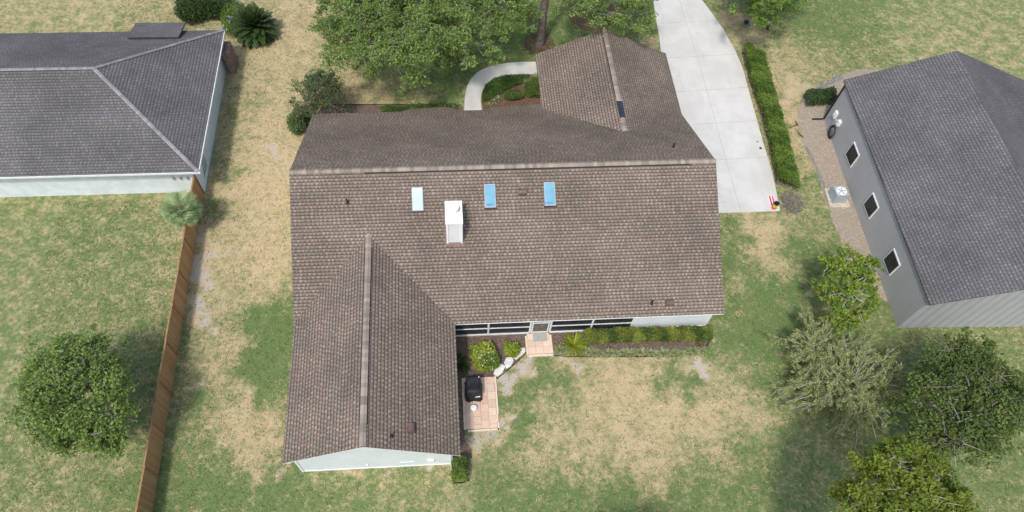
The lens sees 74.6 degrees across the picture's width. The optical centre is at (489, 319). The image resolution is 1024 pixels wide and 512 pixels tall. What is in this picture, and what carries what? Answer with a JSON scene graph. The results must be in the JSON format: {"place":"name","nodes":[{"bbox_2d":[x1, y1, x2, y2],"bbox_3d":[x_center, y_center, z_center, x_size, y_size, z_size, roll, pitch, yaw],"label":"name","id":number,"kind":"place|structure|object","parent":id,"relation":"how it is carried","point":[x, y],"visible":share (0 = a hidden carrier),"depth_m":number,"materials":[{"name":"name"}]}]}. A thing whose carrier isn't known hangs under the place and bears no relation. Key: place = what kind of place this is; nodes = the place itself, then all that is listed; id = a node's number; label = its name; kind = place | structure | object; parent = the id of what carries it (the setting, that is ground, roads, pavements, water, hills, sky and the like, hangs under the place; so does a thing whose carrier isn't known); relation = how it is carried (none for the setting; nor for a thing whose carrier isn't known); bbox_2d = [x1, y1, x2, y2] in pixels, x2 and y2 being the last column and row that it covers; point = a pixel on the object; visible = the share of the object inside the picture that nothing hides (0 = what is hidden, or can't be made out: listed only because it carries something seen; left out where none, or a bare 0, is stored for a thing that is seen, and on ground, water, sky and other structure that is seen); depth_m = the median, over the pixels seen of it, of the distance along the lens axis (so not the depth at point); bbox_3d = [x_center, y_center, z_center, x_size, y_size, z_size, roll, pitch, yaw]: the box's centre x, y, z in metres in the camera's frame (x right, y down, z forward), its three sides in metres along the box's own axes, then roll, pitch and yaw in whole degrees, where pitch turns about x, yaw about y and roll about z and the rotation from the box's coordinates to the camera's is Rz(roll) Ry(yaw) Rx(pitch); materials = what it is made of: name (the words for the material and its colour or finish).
{"place":"outdoors","nodes":[
{"label":"outdoors","id":0,"kind":"place"},
{"bbox_2d":[471,405,476,411],"bbox_3d":[-0.937,5.130,39.031,0.350,0.324,0.350,-2,62,-3],"label":"tub","id":1,"kind":"object","parent":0,"point":[473,408],"visible":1,"depth_m":38.91,"materials":[{"name":"white plastic"}]},
{"bbox_2d":[0,0,1023,511],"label":"lawn","id":2,"kind":"structure","parent":0,"point":[990,32],"depth_m":41.41,"materials":[{"name":"green plant"}]},
{"bbox_2d":[1,323,141,464],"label":"garden tree","id":3,"kind":"object","parent":2,"relation":"on","point":[79,366],"visible":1,"depth_m":33.42,"materials":[{"name":"green plant"}]},
{"bbox_2d":[0,22,237,196],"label":"neighbour house","id":4,"kind":"structure","parent":2,"relation":"on","point":[135,110],"depth_m":44.26,"materials":[{"name":"grey"}]},
{"bbox_2d":[135,175,204,511],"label":"wooden fence","id":5,"kind":"object","parent":2,"relation":"on","point":[150,475],"visible":0.91,"depth_m":38.74,"materials":[{"name":"brown wood"}]},
{"bbox_2d":[159,190,204,228],"bbox_3d":[-19.517,-6.667,43.100,2.766,3.268,2.773,-2,62,-3],"label":"cabbage palm","id":6,"kind":"object","parent":2,"relation":"on","point":[189,214],"visible":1,"depth_m":42.23,"materials":[{"name":"green plant"}]},
{"bbox_2d":[173,0,211,22],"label":"dark shrub","id":7,"kind":"object","parent":2,"relation":"on","point":[184,12],"visible":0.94,"depth_m":53.03,"materials":[{"name":"green plant"}]},
{"bbox_2d":[199,0,231,18],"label":"dark shrub","id":8,"kind":"object","parent":2,"relation":"on","point":[216,6],"visible":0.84,"depth_m":53.32,"materials":[{"name":"green plant"}]},
{"bbox_2d":[219,0,243,35],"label":"blue flower bush","id":9,"kind":"object","parent":2,"relation":"on","point":[226,16],"visible":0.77,"depth_m":52.96,"materials":[{"name":"green plant"}]},
{"bbox_2d":[225,0,285,54],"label":"sago palm","id":10,"kind":"object","parent":2,"relation":"on","point":[253,21],"visible":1,"depth_m":52.05,"materials":[{"name":"green plant"}]},
{"bbox_2d":[286,106,310,134],"bbox_3d":[-13.697,-14.371,48.195,1.753,1.904,2.143,-2,62,-3],"label":"corner bush","id":11,"kind":"object","parent":2,"relation":"on","point":[296,125],"visible":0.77,"depth_m":47.73,"materials":[{"name":"green plant"}]},
{"bbox_2d":[288,67,352,120],"bbox_3d":[-12.101,-15.701,47.926,4.384,3.745,4.493,-9,63,-7],"label":"airy tree","id":12,"kind":"object","parent":2,"relation":"on","point":[311,85],"visible":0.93,"depth_m":47.00,"materials":[{"name":"green plant"}]},
{"bbox_2d":[320,104,462,113],"bbox_3d":[-7.250,-14.602,49.593,10.642,0.001,3.922,-2,62,-3],"label":"mulch bed","id":13,"kind":"object","parent":2,"relation":"on","point":[364,108],"visible":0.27,"depth_m":50.16,"materials":[{"name":"red wood"}]},
{"bbox_2d":[328,103,448,104],"bbox_3d":[-7.702,-16.194,50.363,10.281,0.048,0.100,-1,62,-3],"label":"bed edging","id":14,"kind":"object","parent":13,"relation":"on","point":[372,104],"visible":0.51,"depth_m":50.29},
{"bbox_2d":[380,101,457,111],"bbox_3d":[-5.248,-15.543,49.957,5.852,1.015,1.362,-2,62,-3],"label":"hedge","id":15,"kind":"object","parent":13,"relation":"on","point":[389,108],"visible":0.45,"depth_m":49.87,"materials":[{"name":"green plant"}]},
{"bbox_2d":[432,50,463,67],"bbox_3d":[-3.437,-20.847,53.052,2.474,0.001,2.660,36,66,16],"label":"mulch ring","id":16,"kind":"object","parent":2,"relation":"on","point":[456,63],"visible":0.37,"depth_m":52.76,"materials":[{"name":"red wood"}]},
{"bbox_2d":[307,0,544,93],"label":"oak tree","id":17,"kind":"object","parent":16,"relation":"on","point":[433,19],"visible":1,"depth_m":45.51,"materials":[{"name":"green plant"}]},
{"bbox_2d":[451,455,469,482],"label":"upright shrub","id":18,"kind":"object","parent":2,"relation":"on","point":[460,463],"visible":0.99,"depth_m":36.58,"materials":[{"name":"green plant"}]},
{"bbox_2d":[464,377,496,429],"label":"patio","id":19,"kind":"structure","parent":2,"relation":"on","point":[483,416],"depth_m":39.16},
{"bbox_2d":[464,376,481,402],"bbox_3d":[-0.938,3.946,39.207,1.088,1.130,1.435,-2,62,-3],"label":"barbecue","id":20,"kind":"object","parent":19,"relation":"on","point":[473,388],"visible":1,"depth_m":38.78,"materials":[{"name":"black metal"}]},
{"bbox_2d":[462,376,499,431],"bbox_3d":[-0.550,4.911,39.368,2.077,0.090,3.380,-2,62,-3],"label":"patio border","id":21,"kind":"object","parent":2,"relation":"on","point":[492,429],"visible":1,"depth_m":39.08,"materials":[{"name":"beige concrete"}]},
{"bbox_2d":[452,334,526,458],"bbox_3d":[0.032,4.347,39.725,5.060,0.001,7.879,-2,62,-3],"label":"mulch bed","id":22,"kind":"object","parent":2,"relation":"on","point":[463,343],"visible":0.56,"depth_m":40.86,"materials":[{"name":"red wood"}]},
{"bbox_2d":[457,353,471,375],"bbox_3d":[-1.792,2.599,40.158,1.477,0.759,1.547,-40,70,-20],"label":"dark cordyline","id":23,"kind":"object","parent":22,"relation":"on","point":[462,365],"visible":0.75,"depth_m":40.25,"materials":[{"name":"green plant"}]},
{"bbox_2d":[468,340,499,372],"bbox_3d":[-0.306,2.200,40.254,1.806,1.121,2.080,-13,63,-9],"label":"flowering bush","id":24,"kind":"object","parent":22,"relation":"on","point":[483,357],"visible":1,"depth_m":39.93,"materials":[{"name":"green plant"}]},
{"bbox_2d":[494,364,504,376],"bbox_3d":[0.531,3.000,40.413,0.565,0.100,0.868,23,64,10],"label":"stepping stone","id":25,"kind":"object","parent":22,"relation":"on","point":[499,370],"visible":0.84,"depth_m":40.34,"materials":[{"name":"stone"}]},
{"bbox_2d":[504,357,512,368],"bbox_3d":[1.168,2.582,40.658,0.590,0.100,0.702,-16,64,-10],"label":"stepping stone","id":26,"kind":"object","parent":22,"relation":"on","point":[508,361],"visible":1,"depth_m":40.61,"materials":[{"name":"stone"}]},
{"bbox_2d":[497,352,525,377],"bbox_3d":[1.384,2.718,40.587,2.651,0.048,0.125,-40,70,-20],"label":"bed edging","id":27,"kind":"object","parent":22,"relation":"on","point":[512,365],"visible":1,"depth_m":40.56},
{"bbox_2d":[503,341,520,356],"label":"yellow bush","id":28,"kind":"object","parent":22,"relation":"on","point":[511,349],"visible":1,"depth_m":40.58,"materials":[{"name":"green plant"}]},
{"bbox_2d":[513,348,524,359],"bbox_3d":[1.816,2.012,40.984,0.993,0.100,0.404,-41,70,-21],"label":"stepping stone","id":29,"kind":"object","parent":22,"relation":"on","point":[522,351],"visible":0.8,"depth_m":40.95,"materials":[{"name":"stone"}]},
{"bbox_2d":[464,62,536,109],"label":"walkway","id":30,"kind":"structure","parent":2,"relation":"on","point":[478,81],"depth_m":52.16,"materials":[{"name":"concrete"}]},
{"bbox_2d":[282,28,724,471],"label":"house","id":31,"kind":"structure","parent":2,"relation":"on","point":[582,196],"depth_m":39.44,"materials":[{"name":"brown"}]},
{"bbox_2d":[531,321,549,332],"bbox_3d":[3.105,0.316,40.856,1.070,2.000,0.060,-2,62,-3],"label":"screen door","id":32,"kind":"structure","parent":31,"relation":"in","point":[539,327],"depth_m":41.12,"materials":[{"name":"white metal"}]},
{"bbox_2d":[481,75,540,108],"bbox_3d":[1.795,-16.325,50.820,4.919,0.001,6.415,-2,62,-3],"label":"planting bed","id":33,"kind":"object","parent":2,"relation":"on","point":[527,100],"visible":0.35,"depth_m":51.00,"materials":[{"name":"red wood"}]},
{"bbox_2d":[482,74,529,101],"bbox_3d":[0.988,-18.157,51.610,4.748,0.358,1.802,-33,68,-18],"label":"ground cover","id":34,"kind":"object","parent":33,"relation":"on","point":[493,84],"visible":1,"depth_m":51.52,"materials":[{"name":"green plant"}]},
{"bbox_2d":[503,89,524,100],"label":"round shrub","id":35,"kind":"object","parent":33,"relation":"on","point":[511,94],"visible":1,"depth_m":50.70,"materials":[{"name":"green plant"}]},
{"bbox_2d":[524,77,539,96],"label":"round shrub","id":36,"kind":"object","parent":33,"relation":"on","point":[531,85],"visible":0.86,"depth_m":51.04,"materials":[{"name":"green plant"}]},
{"bbox_2d":[525,333,553,356],"bbox_3d":[3.031,1.539,41.284,1.645,0.090,1.544,-2,62,-3],"label":"porch step","id":37,"kind":"object","parent":2,"relation":"on","point":[540,349],"visible":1,"depth_m":41.18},
{"bbox_2d":[533,334,546,341],"bbox_3d":[3.101,1.091,41.471,0.850,0.016,0.500,-2,62,-3],"label":"doormat","id":38,"kind":"object","parent":37,"relation":"on","point":[539,337],"visible":1,"depth_m":41.46,"materials":[{"name":"grey fabric"}]},
{"bbox_2d":[524,33,555,53],"bbox_3d":[4.037,-22.296,54.079,2.693,0.001,2.530,-2,62,-3],"label":"mulch ring","id":39,"kind":"object","parent":2,"relation":"on","point":[532,40],"visible":0.63,"depth_m":54.06,"materials":[{"name":"red wood"}]},
{"bbox_2d":[535,0,548,47],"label":"pine tree","id":40,"kind":"object","parent":39,"relation":"on","point":[540,39],"visible":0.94,"depth_m":52.16,"materials":[{"name":"brown plant"}]},
{"bbox_2d":[569,0,622,32],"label":"mulch ring","id":41,"kind":"object","parent":2,"relation":"on","point":[584,20],"visible":0.35,"depth_m":55.55,"materials":[{"name":"red wood"}]},
{"bbox_2d":[551,0,658,37],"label":"oak tree","id":42,"kind":"object","parent":41,"relation":"on","point":[598,8],"visible":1,"depth_m":47.15,"materials":[{"name":"green plant"}]},
{"bbox_2d":[549,325,712,357],"bbox_3d":[8.864,1.367,41.616,10.393,0.001,2.173,-2,62,-3],"label":"mulch bed","id":43,"kind":"object","parent":2,"relation":"on","point":[557,338],"visible":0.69,"depth_m":41.54,"materials":[{"name":"brown soil"}]},
{"bbox_2d":[552,342,565,354],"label":"lily turf","id":44,"kind":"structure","parent":43,"relation":"on","point":[559,350],"depth_m":40.95,"materials":[{"name":"green plant"}]},
{"bbox_2d":[562,332,588,358],"bbox_3d":[5.215,1.393,41.033,1.786,0.771,1.851,-2,62,-3],"label":"fern palm","id":45,"kind":"object","parent":43,"relation":"on","point":[572,343],"visible":0.99,"depth_m":41.03,"materials":[{"name":"green plant"}]},
{"bbox_2d":[584,347,593,356],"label":"lily turf","id":46,"kind":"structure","parent":43,"relation":"on","point":[587,352],"depth_m":40.95,"materials":[{"name":"green plant"}]},
{"bbox_2d":[587,346,598,358],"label":"lily turf","id":47,"kind":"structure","parent":43,"relation":"on","point":[595,352],"depth_m":40.94,"materials":[{"name":"green plant"}]},
{"bbox_2d":[597,349,605,357],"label":"lily turf","id":48,"kind":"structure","parent":43,"relation":"on","point":[601,353],"depth_m":40.95,"materials":[{"name":"green plant"}]},
{"bbox_2d":[603,347,611,355],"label":"lily turf","id":49,"kind":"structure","parent":43,"relation":"on","point":[605,351],"depth_m":41.01,"materials":[{"name":"green plant"}]},
{"bbox_2d":[608,348,614,356],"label":"lily turf","id":50,"kind":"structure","parent":43,"relation":"on","point":[611,353],"depth_m":40.98,"materials":[{"name":"green plant"}]},
{"bbox_2d":[613,349,621,357],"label":"lily turf","id":51,"kind":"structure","parent":43,"relation":"on","point":[617,353],"depth_m":40.98,"materials":[{"name":"green plant"}]},
{"bbox_2d":[619,347,626,354],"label":"lily turf","id":52,"kind":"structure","parent":43,"relation":"on","point":[622,351],"depth_m":41.05,"materials":[{"name":"green plant"}]},
{"bbox_2d":[623,346,635,358],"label":"lily turf","id":53,"kind":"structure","parent":43,"relation":"on","point":[629,353],"depth_m":40.99,"materials":[{"name":"green plant"}]},
{"bbox_2d":[554,341,709,356],"bbox_3d":[8.885,2.074,41.185,10.019,0.048,0.976,-6,62,-5],"label":"bed edging","id":54,"kind":"object","parent":43,"relation":"on","point":[624,356],"visible":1,"depth_m":41.05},
{"bbox_2d":[630,346,637,355],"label":"lily turf","id":55,"kind":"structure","parent":43,"relation":"on","point":[636,350],"depth_m":41.08,"materials":[{"name":"green plant"}]},
{"bbox_2d":[638,348,645,357],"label":"lily turf","id":56,"kind":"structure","parent":43,"relation":"on","point":[640,354],"depth_m":41.03,"materials":[{"name":"green plant"}]},
{"bbox_2d":[582,325,713,344],"bbox_3d":[9.754,0.928,41.543,8.278,1.189,1.157,-2,62,-3],"label":"hedge","id":57,"kind":"object","parent":43,"relation":"on","point":[593,335],"visible":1,"depth_m":41.26,"materials":[{"name":"green plant"}]},
{"bbox_2d":[645,347,654,356],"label":"lily turf","id":58,"kind":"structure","parent":43,"relation":"on","point":[649,351],"depth_m":41.11,"materials":[{"name":"green plant"}]},
{"bbox_2d":[652,348,659,358],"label":"lily turf","id":59,"kind":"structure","parent":43,"relation":"on","point":[655,354],"depth_m":41.05,"materials":[{"name":"green plant"}]},
{"bbox_2d":[656,346,668,359],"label":"lily turf","id":60,"kind":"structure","parent":43,"relation":"on","point":[661,352],"depth_m":41.05,"materials":[{"name":"green plant"}]},
{"bbox_2d":[668,347,678,356],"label":"lily turf","id":61,"kind":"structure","parent":43,"relation":"on","point":[673,351],"depth_m":41.14,"materials":[{"name":"green plant"}]},
{"bbox_2d":[672,348,680,357],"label":"lily turf","id":62,"kind":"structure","parent":43,"relation":"on","point":[677,352],"depth_m":41.13,"materials":[{"name":"green plant"}]},
{"bbox_2d":[679,349,686,357],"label":"lily turf","id":63,"kind":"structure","parent":43,"relation":"on","point":[682,353],"depth_m":41.14,"materials":[{"name":"green plant"}]},
{"bbox_2d":[684,346,692,355],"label":"lily turf","id":64,"kind":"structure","parent":43,"relation":"on","point":[688,349],"depth_m":41.25,"materials":[{"name":"green plant"}]},
{"bbox_2d":[688,344,701,356],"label":"lily turf","id":65,"kind":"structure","parent":43,"relation":"on","point":[697,350],"depth_m":41.21,"materials":[{"name":"green plant"}]},
{"bbox_2d":[698,346,706,354],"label":"lily turf","id":66,"kind":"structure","parent":43,"relation":"on","point":[702,348],"depth_m":41.25,"materials":[{"name":"green plant"}]},
{"bbox_2d":[741,52,790,184],"bbox_3d":[21.044,-15.678,51.129,1.449,0.001,13.712,1,62,-2],"label":"hedge bed","id":67,"kind":"object","parent":2,"relation":"on","point":[762,116],"visible":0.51,"depth_m":50.91,"materials":[{"name":"brown soil"}]},
{"bbox_2d":[743,42,800,190],"bbox_3d":[21.093,-15.541,50.362,1.681,1.257,14.663,0,62,-2],"label":"hedge","id":68,"kind":"object","parent":67,"relation":"on","point":[783,150],"visible":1,"depth_m":49.87,"materials":[{"name":"green plant"}]},
{"bbox_2d":[729,0,808,29],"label":"feathery tree","id":69,"kind":"object","parent":2,"relation":"on","point":[759,18],"visible":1,"depth_m":49.59,"materials":[{"name":"green plant"}]},
{"bbox_2d":[778,188,805,214],"bbox_3d":[21.064,-8.224,46.843,2.095,0.621,2.436,24,64,11],"label":"dry bush","id":70,"kind":"object","parent":2,"relation":"on","point":[788,202],"visible":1,"depth_m":46.98,"materials":[{"name":"plant"}]},
{"bbox_2d":[797,69,887,300],"bbox_3d":[28.177,-10.671,48.697,9.614,0.001,21.266,-2,62,-3],"label":"wood chip bed","id":71,"kind":"object","parent":2,"relation":"on","point":[816,141],"visible":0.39,"depth_m":48.98,"materials":[{"name":"brown wood"}]},
{"bbox_2d":[804,146,828,205],"bbox_3d":[23.713,-10.447,48.419,0.459,0.001,5.618,-3,62,-4],"label":"stone border","id":72,"kind":"object","parent":71,"relation":"on","point":[816,167],"visible":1,"depth_m":48.58,"materials":[{"name":"grey stone"}]},
{"bbox_2d":[802,85,837,105],"bbox_3d":[25.245,-17.119,51.532,2.785,1.402,1.268,-8,62,-6],"label":"hedge","id":73,"kind":"object","parent":71,"relation":"on","point":[824,95],"visible":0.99,"depth_m":51.18,"materials":[{"name":"green plant"}]},
{"bbox_2d":[800,74,842,102],"bbox_3d":[25.945,-18.181,52.623,5.133,0.001,0.680,-32,68,-17],"label":"stone border","id":74,"kind":"object","parent":71,"relation":"on","point":[838,77],"visible":0.66,"depth_m":52.89,"materials":[{"name":"grey stone"}]},
{"bbox_2d":[824,188,850,207],"bbox_3d":[24.549,-8.622,47.432,1.483,0.100,1.705,2,62,-1],"label":"equipment pad","id":75,"kind":"object","parent":71,"relation":"on","point":[838,205],"visible":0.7,"depth_m":47.12,"materials":[{"name":"beige concrete"}]},
{"bbox_2d":[828,186,849,202],"bbox_3d":[24.487,-8.828,47.050,1.009,0.765,1.009,-2,62,-3],"label":"air conditioner","id":76,"kind":"object","parent":75,"relation":"on","point":[838,194],"visible":1,"depth_m":46.84,"materials":[{"name":"grey paint"}]},
{"bbox_2d":[767,306,925,446],"bbox_3d":[20.684,3.334,39.179,8.635,5.140,8.794,-2,62,-3],"label":"willowy tree","id":77,"kind":"object","parent":2,"relation":"on","point":[831,365],"visible":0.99,"depth_m":38.40,"materials":[{"name":"green plant"}]},
{"bbox_2d":[807,242,885,334],"bbox_3d":[21.397,-1.464,40.804,4.824,4.926,6.068,-2,62,-3],"label":"yellow green tree","id":78,"kind":"object","parent":2,"relation":"on","point":[860,269],"visible":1,"depth_m":39.29,"materials":[{"name":"green plant"}]},
{"bbox_2d":[824,433,979,511],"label":"yellow green tree","id":79,"kind":"object","parent":2,"relation":"on","point":[898,471],"visible":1,"depth_m":27.91,"materials":[{"name":"green plant"}]},
{"bbox_2d":[812,51,1023,327],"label":"grey house","id":80,"kind":"structure","parent":2,"relation":"on","point":[930,153],"depth_m":42.89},
{"bbox_2d":[828,125,835,138],"bbox_3d":[25.295,-13.921,49.640,0.104,1.093,0.914,-1,62,-2],"label":"garden hose","id":81,"kind":"object","parent":80,"relation":"hanging from","point":[830,128],"visible":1,"depth_m":49.66,"materials":[{"name":"black rubber"}]},
{"bbox_2d":[845,142,859,167],"bbox_3d":[25.570,-11.652,47.327,0.095,1.250,1.300,-1,62,-2],"label":"window","id":82,"kind":"structure","parent":80,"relation":"in","point":[852,154],"depth_m":47.24,"materials":[{"name":"black glass"}]},
{"bbox_2d":[863,192,878,218],"bbox_3d":[25.690,-7.682,45.212,0.095,1.250,1.300,-1,62,-2],"label":"window","id":83,"kind":"structure","parent":80,"relation":"in","point":[871,205],"depth_m":45.10,"materials":[{"name":"black glass"}]},
{"bbox_2d":[883,248,900,275],"bbox_3d":[25.810,-3.712,43.096,0.095,1.250,1.300,-1,62,-2],"label":"window","id":84,"kind":"structure","parent":80,"relation":"in","point":[891,261],"depth_m":43.04,"materials":[{"name":"black glass"}]},
{"bbox_2d":[879,326,1023,470],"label":"garden tree","id":85,"kind":"object","parent":2,"relation":"on","point":[965,357],"visible":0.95,"depth_m":34.74,"materials":[{"name":"green plant"}]},
{"bbox_2d":[654,0,779,212],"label":"driveway","id":86,"kind":"structure","parent":0,"point":[711,88],"depth_m":51.60,"materials":[{"name":"concrete"}]},
{"bbox_2d":[768,196,774,206],"bbox_3d":[19.829,-8.317,47.112,0.367,0.035,0.928,0,62,-2],"label":"striped board","id":87,"kind":"object","parent":86,"relation":"on","point":[771,200],"visible":0.82,"depth_m":47.14,"materials":[{"name":"red plastic"}]},
{"bbox_2d":[771,201,779,209],"bbox_3d":[19.828,-7.949,46.618,0.380,0.550,0.380,-2,62,-3],"label":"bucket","id":88,"kind":"object","parent":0,"point":[775,205],"visible":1,"depth_m":46.45,"materials":[{"name":"yellow plastic"}]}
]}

